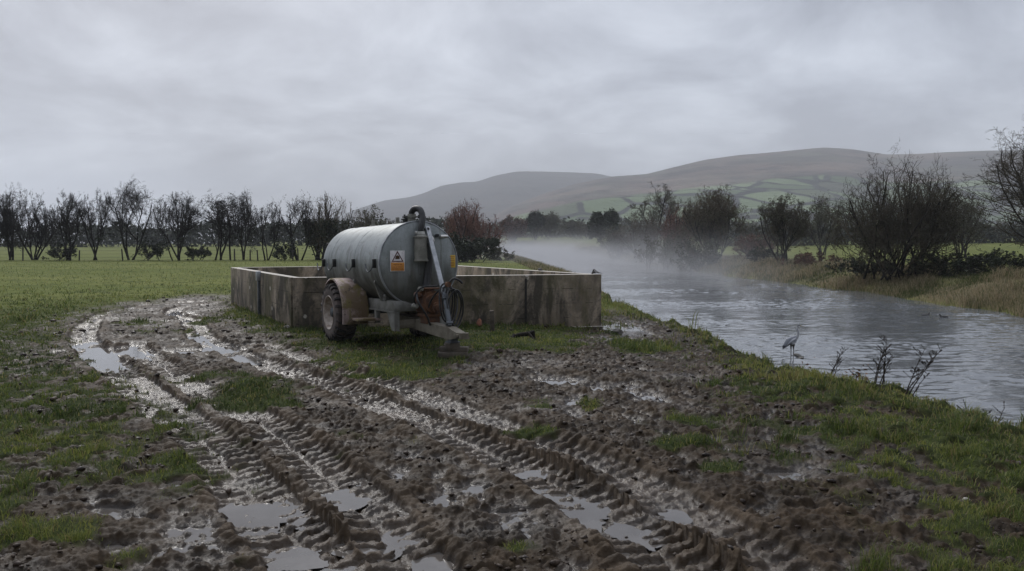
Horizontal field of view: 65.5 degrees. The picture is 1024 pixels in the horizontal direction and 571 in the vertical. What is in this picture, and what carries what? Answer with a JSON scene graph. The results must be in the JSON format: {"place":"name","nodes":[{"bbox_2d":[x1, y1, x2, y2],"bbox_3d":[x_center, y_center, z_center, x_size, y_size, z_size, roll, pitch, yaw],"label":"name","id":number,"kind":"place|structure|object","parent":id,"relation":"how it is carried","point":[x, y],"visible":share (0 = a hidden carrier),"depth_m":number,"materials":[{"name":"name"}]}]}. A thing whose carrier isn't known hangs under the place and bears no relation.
{"place":"outdoors","nodes":[
{"label":"outdoors","id":0,"kind":"place"},
{"bbox_2d":[338,171,610,229],"bbox_3d":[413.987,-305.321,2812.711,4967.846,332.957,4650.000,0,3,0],"label":"hill","id":1,"kind":"structure","parent":0,"point":[493,195],"depth_m":3041.39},
{"bbox_2d":[0,235,1023,570],"bbox_3d":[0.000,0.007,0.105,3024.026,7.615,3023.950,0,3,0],"label":"ground","id":2,"kind":"structure","parent":0,"point":[562,449],"depth_m":7.57,"materials":[{"name":"brown soil"}]},
{"bbox_2d":[0,206,11,247],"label":"hawthorn tree","id":3,"kind":"object","parent":2,"relation":"on","point":[8,239],"visible":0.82,"depth_m":85.44,"materials":[{"name":"black plant"}]},
{"bbox_2d":[0,182,30,259],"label":"hawthorn tree","id":4,"kind":"object","parent":2,"relation":"on","point":[12,216],"visible":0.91,"depth_m":85.73,"materials":[{"name":"black plant"}]},
{"bbox_2d":[4,186,62,259],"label":"hawthorn tree","id":5,"kind":"object","parent":2,"relation":"on","point":[43,230],"visible":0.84,"depth_m":87.56,"materials":[{"name":"black plant"}]},
{"bbox_2d":[41,239,77,260],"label":"bramble bush","id":6,"kind":"object","parent":2,"relation":"on","point":[55,252],"visible":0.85,"depth_m":84.74,"materials":[{"name":"green plant"}]},
{"bbox_2d":[44,191,89,260],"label":"hawthorn tree","id":7,"kind":"object","parent":2,"relation":"on","point":[65,219],"visible":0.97,"depth_m":84.44,"materials":[{"name":"black plant"}]},
{"bbox_2d":[69,189,118,259],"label":"hawthorn tree","id":8,"kind":"object","parent":2,"relation":"on","point":[90,221],"visible":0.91,"depth_m":85.96,"materials":[{"name":"black plant"}]},
{"bbox_2d":[98,175,160,259],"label":"hawthorn tree","id":9,"kind":"object","parent":2,"relation":"on","point":[127,194],"visible":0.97,"depth_m":87.21,"materials":[{"name":"black plant"}]},
{"bbox_2d":[131,239,169,260],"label":"bramble bush","id":10,"kind":"object","parent":2,"relation":"on","point":[157,251],"visible":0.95,"depth_m":84.50,"materials":[{"name":"green plant"}]},
{"bbox_2d":[22,248,298,260],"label":"wire fence","id":11,"kind":"object","parent":2,"relation":"on","point":[192,256],"visible":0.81,"depth_m":83.91,"materials":[{"name":"grey metal"}]},
{"bbox_2d":[148,191,208,260],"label":"hawthorn tree","id":12,"kind":"object","parent":2,"relation":"on","point":[185,226],"visible":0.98,"depth_m":84.72,"materials":[{"name":"black plant"}]},
{"bbox_2d":[184,243,211,260],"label":"bramble bush","id":13,"kind":"object","parent":2,"relation":"on","point":[201,252],"visible":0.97,"depth_m":84.78,"materials":[{"name":"green plant"}]},
{"bbox_2d":[191,189,250,259],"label":"hawthorn tree","id":14,"kind":"object","parent":2,"relation":"on","point":[220,216],"visible":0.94,"depth_m":86.07,"materials":[{"name":"black plant"}]},
{"bbox_2d":[0,216,448,246],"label":"field hedge","id":15,"kind":"object","parent":2,"relation":"on","point":[172,238],"visible":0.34,"depth_m":250.04,"materials":[{"name":"brown plant"}]},
{"bbox_2d":[225,186,259,259],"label":"hawthorn tree","id":16,"kind":"object","parent":2,"relation":"on","point":[248,208],"visible":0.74,"depth_m":87.64,"materials":[{"name":"black plant"}]},
{"bbox_2d":[244,202,287,260],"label":"hawthorn tree","id":17,"kind":"object","parent":2,"relation":"on","point":[274,226],"visible":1,"depth_m":84.34,"materials":[{"name":"black plant"}]},
{"bbox_2d":[271,243,296,260],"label":"bramble bush","id":18,"kind":"object","parent":2,"relation":"on","point":[287,252],"visible":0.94,"depth_m":84.78,"materials":[{"name":"green plant"}]},
{"bbox_2d":[275,189,321,259],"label":"hawthorn tree","id":19,"kind":"object","parent":2,"relation":"on","point":[307,220],"visible":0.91,"depth_m":85.30,"materials":[{"name":"black plant"}]},
{"bbox_2d":[289,192,360,259],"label":"thicket bush","id":20,"kind":"object","parent":2,"relation":"on","point":[327,230],"visible":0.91,"depth_m":86.79,"materials":[{"name":"brown plant"}]},
{"bbox_2d":[350,204,387,227],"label":"scrub bush","id":21,"kind":"object","parent":2,"relation":"on","point":[367,219],"visible":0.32,"depth_m":119.46,"materials":[{"name":"grey plant"}]},
{"bbox_2d":[317,205,468,342],"bbox_3d":[-2.273,-0.199,15.944,2.316,2.691,5.975,-2,3,-30],"label":"slurry tanker","id":22,"kind":"object","parent":2,"relation":"on","point":[408,266],"visible":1,"depth_m":15.05,"materials":[{"name":"metal"}]},
{"bbox_2d":[231,265,602,328],"bbox_3d":[-3.477,0.537,23.428,7.682,2.027,10.605,-2,3,-28],"label":"concrete pen","id":23,"kind":"object","parent":2,"relation":"on","point":[291,296],"visible":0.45,"depth_m":20.11,"materials":[{"name":"concrete"}]},
{"bbox_2d":[53,309,816,570],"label":"puddle water","id":24,"kind":"structure","parent":2,"relation":"on","point":[590,514],"depth_m":5.96,"materials":[{"name":"grey liquid"}]},
{"bbox_2d":[612,328,622,334],"bbox_3d":[2.590,1.166,19.601,0.263,0.244,0.328,-1,3,-14],"label":"loose stone","id":25,"kind":"object","parent":24,"relation":"in","point":[619,330],"visible":0.66,"depth_m":19.50,"materials":[{"name":"grey stone"}]},
{"bbox_2d":[438,351,467,357],"bbox_3d":[-1.030,1.200,13.862,0.520,0.100,0.240,0,3,-3],"label":"timber block","id":26,"kind":"object","parent":2,"relation":"on","point":[446,354],"depth_m":13.74,"materials":[{"name":"wood"}]},
{"bbox_2d":[439,346,468,351],"bbox_3d":[-1.010,1.108,13.867,0.500,0.090,0.160,0,3,6],"label":"timber block","id":27,"kind":"object","parent":26,"relation":"on","point":[459,349],"depth_m":13.79,"materials":[{"name":"brown wood"}]},
{"bbox_2d":[445,342,459,349],"bbox_3d":[-1.040,1.050,13.854,0.240,0.116,0.200,-1,3,-14],"label":"timber block","id":28,"kind":"object","parent":27,"relation":"on","point":[451,346],"depth_m":13.76,"materials":[{"name":"brown wood"}]},
{"bbox_2d":[440,199,507,258],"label":"willow bush","id":29,"kind":"object","parent":2,"relation":"on","point":[469,226],"visible":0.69,"depth_m":90.78,"materials":[{"name":"brown plant"}]},
{"bbox_2d":[450,232,499,261],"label":"evergreen bush","id":30,"kind":"object","parent":2,"relation":"on","point":[466,250],"visible":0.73,"depth_m":76.68,"materials":[{"name":"green plant"}]},
{"bbox_2d":[476,318,481,325],"bbox_3d":[-0.801,0.927,19.317,0.170,0.258,0.218,1,3,20],"label":"brick lump","id":31,"kind":"object","parent":2,"relation":"on","point":[479,322],"visible":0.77,"depth_m":19.25,"materials":[{"name":"orange brick"}]},
{"bbox_2d":[489,310,494,330],"bbox_3d":[-0.453,0.876,18.203,0.100,0.620,0.060,-6,10,-17],"label":"broken stake","id":32,"kind":"object","parent":2,"relation":"on","point":[491,316],"visible":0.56,"depth_m":18.16,"materials":[{"name":"wood"}]},
{"bbox_2d":[484,246,514,260],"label":"bank bush","id":33,"kind":"object","parent":2,"relation":"on","point":[498,252],"visible":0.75,"depth_m":84.01,"materials":[{"name":"green plant"}]},
{"bbox_2d":[0,294,1022,570],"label":"mud clods","id":34,"kind":"object","parent":2,"relation":"on","point":[524,556],"visible":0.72,"depth_m":7.72,"materials":[{"name":"brown soil"}]},
{"bbox_2d":[0,258,1023,570],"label":"grass","id":35,"kind":"structure","parent":2,"relation":"on","point":[26,480],"depth_m":9.43,"materials":[{"name":"green plant"}]},
{"bbox_2d":[497,214,528,246],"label":"distant tree","id":36,"kind":"object","parent":2,"relation":"on","point":[514,229],"visible":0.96,"depth_m":286.85,"materials":[{"name":"grey plant"}]},
{"bbox_2d":[511,330,535,338],"bbox_3d":[0.240,1.078,16.925,0.588,0.240,0.256,0,3,-6],"label":"fallen branch","id":37,"kind":"object","parent":2,"relation":"on","point":[531,334],"visible":0.75,"depth_m":16.95,"materials":[{"name":"brown wood"}]},
{"bbox_2d":[525,209,545,239],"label":"distant tree","id":38,"kind":"object","parent":2,"relation":"on","point":[534,219],"visible":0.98,"depth_m":297.64,"materials":[{"name":"grey plant"}]},
{"bbox_2d":[68,216,1022,243],"bbox_3d":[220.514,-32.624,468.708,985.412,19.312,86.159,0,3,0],"label":"wood","id":39,"kind":"object","parent":2,"relation":"on","point":[625,218],"visible":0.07,"depth_m":464.77,"materials":[{"name":"green plant"}]},
{"bbox_2d":[535,211,563,239],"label":"distant tree","id":40,"kind":"object","parent":2,"relation":"on","point":[552,221],"visible":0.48,"depth_m":306.83,"materials":[{"name":"grey plant"}]},
{"bbox_2d":[496,253,621,303],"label":"bank grass","id":41,"kind":"structure","parent":2,"relation":"on","point":[531,263],"depth_m":65.84,"materials":[{"name":"green plant"}]},
{"bbox_2d":[559,220,584,238],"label":"distant tree","id":42,"kind":"object","parent":2,"relation":"on","point":[568,226],"visible":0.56,"depth_m":316.85,"materials":[{"name":"grey plant"}]},
{"bbox_2d":[575,224,590,239],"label":"distant tree","id":43,"kind":"object","parent":2,"relation":"on","point":[581,230],"visible":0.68,"depth_m":306.86,"materials":[{"name":"grey plant"}]},
{"bbox_2d":[586,207,620,247],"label":"evergreen tree","id":44,"kind":"object","parent":2,"relation":"on","point":[598,223],"visible":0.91,"depth_m":198.46,"materials":[{"name":"grey plant"}]},
{"bbox_2d":[597,223,633,259],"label":"bank bush","id":45,"kind":"object","parent":2,"relation":"on","point":[611,246],"visible":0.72,"depth_m":148.91,"materials":[{"name":"grey plant"}]},
{"bbox_2d":[613,212,664,258],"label":"bank bush","id":46,"kind":"object","parent":2,"relation":"on","point":[652,233],"visible":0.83,"depth_m":126.71,"materials":[{"name":"grey plant"}]},
{"bbox_2d":[620,181,686,250],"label":"tree","id":47,"kind":"object","parent":2,"relation":"on","point":[672,203],"visible":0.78,"depth_m":139.51,"materials":[{"name":"black plant"}]},
{"bbox_2d":[633,230,693,268],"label":"bank bush","id":48,"kind":"object","parent":2,"relation":"on","point":[668,252],"visible":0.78,"depth_m":99.56,"materials":[{"name":"grey plant"}]},
{"bbox_2d":[657,202,691,247],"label":"bank bush","id":49,"kind":"object","parent":2,"relation":"on","point":[671,222],"visible":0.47,"depth_m":104.82,"materials":[{"name":"grey plant"}]},
{"bbox_2d":[669,235,721,271],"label":"bank bush","id":50,"kind":"object","parent":2,"relation":"on","point":[691,259],"visible":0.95,"depth_m":86.72,"materials":[{"name":"grey plant"}]},
{"bbox_2d":[480,221,925,237],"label":"field hedge","id":51,"kind":"object","parent":2,"relation":"on","point":[557,234],"visible":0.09,"depth_m":348.71,"materials":[{"name":"green plant"}]},
{"bbox_2d":[674,182,751,258],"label":"tree","id":52,"kind":"object","parent":2,"relation":"on","point":[704,220],"visible":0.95,"depth_m":93.76,"materials":[{"name":"green plant"}]},
{"bbox_2d":[731,233,776,257],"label":"bramble bush","id":53,"kind":"object","parent":2,"relation":"on","point":[750,244],"visible":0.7,"depth_m":85.05,"materials":[{"name":"green plant"}]},
{"bbox_2d":[741,246,787,262],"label":"bramble bush","id":54,"kind":"object","parent":2,"relation":"on","point":[755,253],"visible":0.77,"depth_m":77.36,"materials":[{"name":"green plant"}]},
{"bbox_2d":[752,192,815,261],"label":"hawthorn tree","id":55,"kind":"object","parent":2,"relation":"on","point":[781,217],"visible":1,"depth_m":73.09,"materials":[{"name":"green plant"}]},
{"bbox_2d":[566,245,1023,317],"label":"bank grass","id":56,"kind":"structure","parent":2,"relation":"on","point":[919,282],"depth_m":50.87,"materials":[{"name":"green plant"}]},
{"bbox_2d":[780,250,843,265],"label":"bramble bush","id":57,"kind":"object","parent":2,"relation":"on","point":[807,256],"visible":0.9,"depth_m":67.80,"materials":[{"name":"green plant"}]},
{"bbox_2d":[795,193,846,254],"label":"tree","id":58,"kind":"object","parent":2,"relation":"on","point":[819,215],"visible":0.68,"depth_m":111.16,"materials":[{"name":"black plant"}]},
{"bbox_2d":[829,346,847,374],"bbox_3d":[5.391,1.394,13.284,0.416,0.764,0.203,-1,3,-23],"label":"dead weed","id":59,"kind":"object","parent":2,"relation":"on","point":[837,362],"visible":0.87,"depth_m":13.30,"materials":[{"name":"brown plant"}]},
{"bbox_2d":[840,364,878,381],"bbox_3d":[5.460,1.466,12.418,0.672,0.499,0.686,-1,3,-17],"label":"dead weed","id":60,"kind":"object","parent":2,"relation":"on","point":[858,373],"visible":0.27,"depth_m":12.38,"materials":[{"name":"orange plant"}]},
{"bbox_2d":[824,256,911,275],"bbox_3d":[24.029,-1.243,53.847,4.245,1.691,5.517,-3,4,-42],"label":"bramble bush","id":61,"kind":"object","parent":2,"relation":"on","point":[857,269],"visible":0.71,"depth_m":53.55,"materials":[{"name":"green plant"}]},
{"bbox_2d":[713,224,1023,246],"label":"field hedge","id":62,"kind":"object","parent":2,"relation":"on","point":[994,236],"visible":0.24,"depth_m":211.41,"materials":[{"name":"green plant"}]},
{"bbox_2d":[868,335,894,384],"bbox_3d":[5.500,1.147,11.789,0.366,0.839,0.300,-2,4,-31],"label":"dead weed","id":63,"kind":"object","parent":2,"relation":"on","point":[884,362],"visible":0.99,"depth_m":11.78,"materials":[{"name":"brown plant"}]},
{"bbox_2d":[820,137,978,280],"bbox_3d":[25.170,-4.943,52.001,9.161,9.415,9.306,2,4,30],"label":"hawthorn tree","id":64,"kind":"object","parent":2,"relation":"on","point":[910,223],"visible":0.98,"depth_m":50.41,"materials":[{"name":"brown plant"}]},
{"bbox_2d":[903,344,941,396],"bbox_3d":[5.830,1.260,11.361,0.609,0.883,0.318,0,3,0],"label":"dead weed","id":65,"kind":"object","parent":2,"relation":"on","point":[923,370],"visible":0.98,"depth_m":11.33,"materials":[{"name":"brown plant"}]},
{"bbox_2d":[892,252,983,276],"bbox_3d":[27.061,-1.314,49.887,5.316,1.743,6.126,3,4,42],"label":"bramble bush","id":66,"kind":"object","parent":2,"relation":"on","point":[933,262],"visible":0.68,"depth_m":49.53,"materials":[{"name":"green plant"}]},
{"bbox_2d":[929,187,1000,256],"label":"tree","id":67,"kind":"object","parent":2,"relation":"on","point":[974,220],"visible":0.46,"depth_m":94.35,"materials":[{"name":"black plant"}]},
{"bbox_2d":[946,114,1023,253],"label":"hawthorn tree","id":68,"kind":"object","parent":2,"relation":"on","point":[1005,170],"visible":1,"depth_m":44.73,"materials":[{"name":"brown plant"}]},
{"bbox_2d":[949,247,1023,274],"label":"bramble bush","id":69,"kind":"object","parent":2,"relation":"on","point":[978,260],"visible":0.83,"depth_m":46.04,"materials":[{"name":"green plant"}]},
{"bbox_2d":[983,401,1004,421],"bbox_3d":[6.203,1.723,10.208,0.338,0.456,0.233,0,3,0],"label":"dead weed","id":70,"kind":"object","parent":2,"relation":"on","point":[997,410],"visible":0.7,"depth_m":10.21,"materials":[{"name":"brown plant"}]},
{"bbox_2d":[0,0,1023,242],"label":"sky","id":71,"kind":"structure","parent":0,"point":[364,103],"materials":[{"name":"grey"}]},
{"bbox_2d":[481,148,1023,235],"bbox_3d":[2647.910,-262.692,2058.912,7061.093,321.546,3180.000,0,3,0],"label":"hill","id":72,"kind":"structure","parent":0,"point":[756,180],"depth_m":1877.69,"materials":[{"name":"green plant"}]},
{"bbox_2d":[526,252,1023,425],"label":"river water","id":73,"kind":"structure","parent":0,"point":[978,359],"depth_m":30.22,"materials":[{"name":"grey liquid"}]},
{"bbox_2d":[782,325,804,355],"bbox_3d":[7.910,1.546,22.425,0.315,0.890,0.529,8,9,70],"label":"grey heron","id":74,"kind":"object","parent":73,"relation":"in","point":[790,341],"visible":1,"depth_m":22.36},
{"bbox_2d":[794,353,803,358],"bbox_3d":[8.022,1.972,22.197,0.211,0.095,0.893,0,3,7],"label":"river stone","id":75,"kind":"object","parent":73,"relation":"on","point":[798,355],"visible":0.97,"depth_m":22.16,"materials":[{"name":"grey stone"}]}
]}

